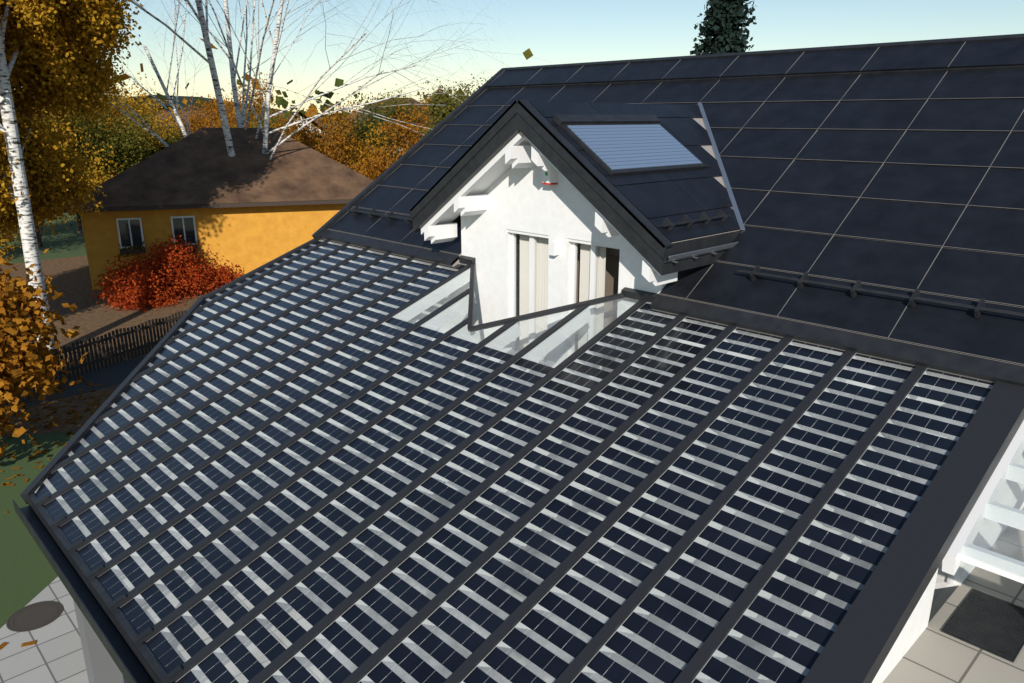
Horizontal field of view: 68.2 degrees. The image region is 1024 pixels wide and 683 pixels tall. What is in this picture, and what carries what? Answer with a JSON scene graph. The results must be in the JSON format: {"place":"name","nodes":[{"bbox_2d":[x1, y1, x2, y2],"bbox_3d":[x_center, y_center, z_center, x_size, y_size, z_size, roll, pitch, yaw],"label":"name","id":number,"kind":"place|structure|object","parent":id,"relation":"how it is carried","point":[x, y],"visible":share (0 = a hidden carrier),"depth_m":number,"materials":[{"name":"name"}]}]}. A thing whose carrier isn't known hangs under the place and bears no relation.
{"place":"outdoors","nodes":[
{"label":"outdoors","id":0,"kind":"place"},
{"bbox_2d":[2,336,274,407],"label":"road","id":1,"kind":"structure","parent":0,"point":[115,374],"depth_m":21.13,"materials":[{"name":"grey asphalt"}]},
{"bbox_2d":[0,373,155,648],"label":"fallen leaves","id":2,"kind":"object","parent":1,"relation":"on","point":[3,644],"visible":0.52,"depth_m":18.43,"materials":[{"name":"orange plant"}]},
{"bbox_2d":[3,310,194,396],"bbox_3d":[-12.027,0.353,21.833,0.055,1.030,8.354,7,18,23],"label":"fence","id":3,"kind":"object","parent":1,"relation":"on","point":[143,328],"visible":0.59,"depth_m":22.34,"materials":[{"name":"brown wood"}]},
{"bbox_2d":[0,255,340,436],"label":"leaf litter ground","id":4,"kind":"structure","parent":0,"point":[91,317],"depth_m":27.25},
{"bbox_2d":[0,11,128,234],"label":"yellow birch","id":5,"kind":"object","parent":4,"relation":"on","point":[52,94],"depth_m":24.10,"materials":[{"name":"plant"}]},
{"bbox_2d":[85,238,215,311],"bbox_3d":[-14.328,-2.035,30.582,5.432,4.275,3.905,-38,41,-64],"label":"bush","id":6,"kind":"object","parent":4,"relation":"on","point":[132,287],"depth_m":29.55,"materials":[{"name":"red plant"}]},
{"bbox_2d":[0,121,344,627],"bbox_3d":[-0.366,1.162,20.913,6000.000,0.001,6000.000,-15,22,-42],"label":"ground","id":7,"kind":"structure","parent":0,"point":[28,574],"depth_m":15.33,"materials":[{"name":"green plant"}]},
{"bbox_2d":[0,248,87,456],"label":"foliage","id":8,"kind":"object","parent":7,"relation":"on","point":[19,328],"depth_m":16.24,"materials":[{"name":"orange plant"}]},
{"bbox_2d":[0,88,127,259],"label":"tree","id":9,"kind":"object","parent":7,"relation":"on","point":[91,180],"depth_m":42.20,"materials":[{"name":"plant"}]},
{"bbox_2d":[0,0,142,352],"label":"yellow birch","id":10,"kind":"object","parent":7,"relation":"on","point":[95,26],"depth_m":22.48,"materials":[{"name":"yellow plant"}]},
{"bbox_2d":[31,84,177,233],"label":"tree","id":11,"kind":"object","parent":7,"relation":"on","point":[119,151],"depth_m":46.38,"materials":[{"name":"green plant"}]},
{"bbox_2d":[52,73,189,184],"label":"tree","id":12,"kind":"object","parent":7,"relation":"on","point":[132,104],"depth_m":51.73,"materials":[{"name":"orange plant"}]},
{"bbox_2d":[103,118,192,175],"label":"tree","id":13,"kind":"object","parent":7,"relation":"on","point":[167,142],"depth_m":51.05,"materials":[{"name":"orange plant"}]},
{"bbox_2d":[104,0,234,156],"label":"bare birch","id":14,"kind":"object","parent":7,"relation":"on","point":[217,90],"depth_m":32.70,"materials":[{"name":"white plant"}]},
{"bbox_2d":[42,0,310,146],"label":"bare birch","id":15,"kind":"object","parent":7,"relation":"on","point":[177,119],"depth_m":36.12,"materials":[{"name":"white plant"}]},
{"bbox_2d":[142,233,244,298],"bbox_3d":[-13.618,-2.477,32.297,5.468,4.586,5.174,-15,22,-42],"label":"bush","id":16,"kind":"object","parent":7,"relation":"on","point":[222,278],"depth_m":31.81,"materials":[{"name":"red plant"}]},
{"bbox_2d":[133,110,260,134],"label":"tree","id":17,"kind":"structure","parent":7,"relation":"on","point":[164,116],"depth_m":73.45,"materials":[{"name":"orange plant"}]},
{"bbox_2d":[59,78,356,181],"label":"green trees","id":18,"kind":"object","parent":7,"relation":"on","point":[282,101],"depth_m":100.32,"materials":[{"name":"green plant"}]},
{"bbox_2d":[81,203,347,289],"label":"orange house walls","id":19,"kind":"structure","parent":7,"relation":"on","point":[247,239],"depth_m":33.19,"materials":[{"name":"orange paint"}]},
{"bbox_2d":[116,216,197,247],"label":"window frames","id":20,"kind":"structure","parent":19,"relation":"attached to","point":[128,219],"depth_m":32.15,"materials":[{"name":"wood"}]},
{"bbox_2d":[118,217,195,246],"bbox_3d":[-15.088,-3.397,32.607,2.910,3.760,0.010,-5,17,-17],"label":"window glass","id":21,"kind":"object","parent":20,"relation":"in","point":[136,230],"visible":0.44,"depth_m":32.09,"materials":[{"name":"black glass"}]},
{"bbox_2d":[120,245,197,253],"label":"flower boxes","id":22,"kind":"object","parent":19,"relation":"attached to","point":[134,250],"visible":0.41,"depth_m":32.00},
{"bbox_2d":[118,240,198,257],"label":"window box flowers","id":23,"kind":"object","parent":22,"relation":"in","point":[140,247],"visible":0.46,"depth_m":32.01,"materials":[{"name":"red plant"}]},
{"bbox_2d":[158,72,296,136],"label":"tree","id":24,"kind":"object","parent":7,"relation":"on","point":[209,124],"depth_m":60.34,"materials":[{"name":"orange plant"}]},
{"bbox_2d":[220,98,315,130],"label":"tree","id":25,"kind":"object","parent":7,"relation":"on","point":[262,122],"visible":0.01,"depth_m":52.02,"materials":[{"name":"orange plant"}]},
{"bbox_2d":[119,38,423,126],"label":"trees","id":26,"kind":"object","parent":7,"relation":"on","point":[125,76],"depth_m":75.72,"materials":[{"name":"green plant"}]},
{"bbox_2d":[43,48,532,133],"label":"distant trees","id":27,"kind":"object","parent":7,"relation":"on","point":[527,53],"depth_m":80.70,"materials":[{"name":"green plant"}]},
{"bbox_2d":[286,116,324,138],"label":"house walls","id":28,"kind":"structure","parent":7,"relation":"on","point":[303,124],"depth_m":57.50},
{"bbox_2d":[251,99,377,174],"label":"tree","id":29,"kind":"object","parent":7,"relation":"on","point":[317,139],"depth_m":46.21,"materials":[{"name":"orange plant"}]},
{"bbox_2d":[162,0,480,192],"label":"bare birch","id":30,"kind":"object","parent":7,"relation":"on","point":[240,121],"depth_m":35.73,"materials":[{"name":"white plant"}]},
{"bbox_2d":[275,102,397,173],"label":"tree","id":31,"kind":"object","parent":7,"relation":"on","point":[361,148],"depth_m":47.90,"materials":[{"name":"orange plant"}]},
{"bbox_2d":[124,0,592,159],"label":"bare birch","id":32,"kind":"object","parent":7,"relation":"on","point":[265,132],"depth_m":33.88,"materials":[{"name":"white plant"}]},
{"bbox_2d":[321,98,424,142],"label":"tree","id":33,"kind":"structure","parent":7,"relation":"on","point":[415,102],"depth_m":64.44,"materials":[{"name":"plant"}]},
{"bbox_2d":[324,86,427,167],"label":"tree","id":34,"kind":"object","parent":7,"relation":"on","point":[368,130],"depth_m":49.78,"materials":[{"name":"orange plant"}]},
{"bbox_2d":[0,432,762,682],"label":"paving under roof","id":35,"kind":"structure","parent":7,"relation":"on","point":[54,654],"depth_m":10.95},
{"bbox_2d":[6,601,62,631],"bbox_3d":[-7.022,4.041,11.146,0.720,0.004,0.720,-15,22,-42],"label":"manhole cover","id":36,"kind":"object","parent":35,"relation":"on","point":[33,616],"visible":1,"depth_m":11.14,"materials":[{"name":"grey metal"}]},
{"bbox_2d":[50,516,166,682],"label":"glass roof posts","id":37,"kind":"object","parent":35,"relation":"on","point":[101,666],"visible":0.2,"depth_m":8.93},
{"bbox_2d":[355,84,429,159],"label":"tree","id":38,"kind":"object","parent":7,"relation":"on","point":[388,103],"depth_m":58.47,"materials":[{"name":"orange plant"}]},
{"bbox_2d":[342,88,453,180],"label":"tree","id":39,"kind":"object","parent":7,"relation":"on","point":[378,169],"depth_m":43.51,"materials":[{"name":"orange plant"}]},
{"bbox_2d":[420,87,452,139],"bbox_3d":[-3.905,-8.250,41.453,5.596,10.817,5.575,-15,22,-42],"label":"tree","id":40,"kind":"object","parent":7,"relation":"on","point":[443,111],"depth_m":39.88,"materials":[{"name":"green plant"}]},
{"bbox_2d":[410,73,491,134],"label":"tree","id":41,"kind":"object","parent":7,"relation":"on","point":[462,98],"visible":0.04,"depth_m":51.80,"materials":[{"name":"plant"}]},
{"bbox_2d":[335,244,1023,682],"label":"house walls","id":42,"kind":"structure","parent":7,"relation":"on","point":[939,590],"depth_m":9.75,"materials":[{"name":"white paint"}]},
{"bbox_2d":[43,242,926,682],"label":"glass roof rafters","id":43,"kind":"object","parent":42,"relation":"attached to","point":[511,332],"visible":0.34,"depth_m":8.96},
{"bbox_2d":[13,493,182,682],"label":"gutter","id":44,"kind":"object","parent":43,"relation":"attached to","point":[120,640],"visible":1,"depth_m":7.92,"materials":[{"name":"black metal"}]},
{"bbox_2d":[47,263,842,547],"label":"glass roof glazing","id":45,"kind":"structure","parent":43,"relation":"on","point":[572,385],"depth_m":9.16,"materials":[{"name":"clear glass"}]},
{"bbox_2d":[20,239,1023,682],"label":"glass roof bars","id":46,"kind":"object","parent":42,"relation":"attached to","point":[868,631],"visible":0.73,"depth_m":7.52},
{"bbox_2d":[35,239,994,682],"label":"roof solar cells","id":47,"kind":"object","parent":46,"relation":"attached to","point":[403,657],"visible":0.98,"depth_m":7.65,"materials":[{"name":"glass"}]},
{"bbox_2d":[413,102,739,275],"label":"dormer roof trim","id":48,"kind":"structure","parent":42,"relation":"on","point":[501,139],"depth_m":10.22,"materials":[{"name":"black metal"}]},
{"bbox_2d":[410,100,672,258],"bbox_3d":[0.131,-2.471,10.881,0.170,1.911,5.213,-15,22,-42],"label":"dormer verge cap","id":49,"kind":"object","parent":48,"relation":"attached to","point":[648,232],"visible":1,"depth_m":10.14,"materials":[{"name":"black metal"}]},
{"bbox_2d":[421,131,677,285],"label":"dormer soffit","id":50,"kind":"structure","parent":48,"relation":"attached to","point":[519,150],"depth_m":11.62,"materials":[{"name":"white wood"}]},
{"bbox_2d":[553,114,705,175],"bbox_3d":[1.765,-2.892,11.043,2.300,0.807,1.100,-15,22,-42],"label":"skylight","id":51,"kind":"object","parent":48,"relation":"attached to","point":[563,121],"visible":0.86,"depth_m":10.84},
{"bbox_2d":[568,124,701,169],"bbox_3d":[1.827,-2.847,10.989,2.140,0.565,0.829,-15,22,-42],"label":"skylight","id":52,"kind":"object","parent":51,"relation":"in","point":[615,147],"visible":1,"depth_m":10.90},
{"bbox_2d":[529,102,739,241],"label":"dormer solar tiles","id":53,"kind":"object","parent":48,"relation":"on","point":[672,196],"visible":0.75,"depth_m":10.68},
{"bbox_2d":[658,210,730,230],"bbox_3d":[2.432,-1.603,10.014,1.562,0.172,0.189,-15,22,-42],"label":"snow guard","id":54,"kind":"object","parent":53,"relation":"on","point":[689,222],"visible":1,"depth_m":9.90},
{"bbox_2d":[653,118,738,242],"bbox_3d":[2.763,-2.748,11.571,4.636,1.706,2.529,-15,22,-42],"label":"dormer tile underlay","id":55,"kind":"object","parent":48,"relation":"on","point":[709,150],"visible":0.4,"depth_m":12.12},
{"bbox_2d":[664,103,744,262],"bbox_3d":[3.040,-2.577,11.311,5.221,1.981,0.995,-43,45,-66],"label":"dormer gutter","id":56,"kind":"object","parent":48,"relation":"attached to","point":[691,254],"visible":0.87,"depth_m":10.81,"materials":[{"name":"grey metal"}]},
{"bbox_2d":[322,67,1023,389],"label":"roof underlay","id":57,"kind":"object","parent":42,"relation":"on","point":[613,251],"visible":0.12,"depth_m":9.09,"materials":[{"name":"grey tile"}]},
{"bbox_2d":[312,33,1023,386],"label":"roof trim","id":58,"kind":"structure","parent":57,"relation":"on","point":[976,367],"depth_m":9.62,"materials":[{"name":"black metal"}]},
{"bbox_2d":[327,39,1023,364],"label":"roof solar tiles","id":59,"kind":"object","parent":57,"relation":"on","point":[928,137],"visible":0.59,"depth_m":10.35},
{"bbox_2d":[331,42,1023,364],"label":"roof joint profiles","id":60,"kind":"object","parent":57,"relation":"on","point":[809,193],"visible":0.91,"depth_m":10.13,"materials":[{"name":"grey"}]},
{"bbox_2d":[944,437,959,584],"bbox_3d":[4.435,1.804,7.656,1.000,1.900,0.060,-15,22,-42],"label":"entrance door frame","id":61,"kind":"object","parent":42,"relation":"attached to","point":[951,579],"visible":0.14,"depth_m":8.19,"materials":[{"name":"white"}]},
{"bbox_2d":[690,0,756,54],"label":"spruce","id":62,"kind":"object","parent":7,"relation":"on","point":[725,22],"visible":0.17,"depth_m":26.43,"materials":[{"name":"green plant"}]},
{"bbox_2d":[882,507,1023,682],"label":"terrace","id":63,"kind":"structure","parent":7,"relation":"on","point":[934,654],"depth_m":7.17,"materials":[{"name":"ceramic tile"}]},
{"bbox_2d":[941,588,1023,662],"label":"doormat","id":64,"kind":"object","parent":63,"relation":"on","point":[987,622],"visible":1,"depth_m":7.51,"materials":[{"name":"black rubber"}]},
{"bbox_2d":[942,420,1023,583],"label":"canopy beams","id":65,"kind":"structure","parent":63,"relation":"on","point":[963,548],"depth_m":6.25,"materials":[{"name":"white wood"}]},
{"bbox_2d":[63,128,372,207],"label":"house roof","id":66,"kind":"structure","parent":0,"point":[200,166],"depth_m":33.84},
{"bbox_2d":[59,199,351,212],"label":"orange house fascia","id":67,"kind":"structure","parent":66,"relation":"attached to","point":[217,205],"depth_m":32.09,"materials":[{"name":"brown wood"}]},
{"bbox_2d":[33,95,452,115],"bbox_3d":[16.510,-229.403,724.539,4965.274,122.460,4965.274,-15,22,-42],"label":"hills","id":68,"kind":"structure","parent":0,"point":[180,100],"depth_m":1238.70,"materials":[{"name":"plant"}]},
{"bbox_2d":[280,111,323,130],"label":"house roof","id":69,"kind":"structure","parent":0,"point":[301,114],"depth_m":61.16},
{"bbox_2d":[21,0,1023,114],"label":"sky","id":70,"kind":"structure","parent":0,"point":[616,29],"materials":[{"name":"blue"}]},
{"bbox_2d":[461,166,666,408],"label":"dormer wall","id":71,"kind":"structure","parent":0,"point":[562,211],"depth_m":11.78,"materials":[{"name":"white paint"}]},
{"bbox_2d":[542,170,559,255],"bbox_3d":[0.586,-1.952,11.339,0.160,1.310,0.220,-15,22,-42],"label":"wall lamp","id":72,"kind":"object","parent":71,"relation":"attached to","point":[552,177],"visible":0.75,"depth_m":11.20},
{"bbox_2d":[507,229,619,381],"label":"dormer window frames","id":73,"kind":"structure","parent":71,"relation":"in","point":[592,284],"depth_m":11.86,"materials":[{"name":"white wood"}]},
{"bbox_2d":[575,250,618,372],"bbox_3d":[1.190,-0.664,12.186,0.050,2.580,2.930,-15,22,-42],"label":"door","id":74,"kind":"structure","parent":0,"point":[611,281],"depth_m":11.78,"materials":[{"name":"brown"}]},
{"bbox_2d":[519,234,605,378],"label":"curtains","id":75,"kind":"object","parent":74,"relation":"in","point":[542,244],"visible":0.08,"depth_m":12.15,"materials":[{"name":"beige fabric"}]}
]}

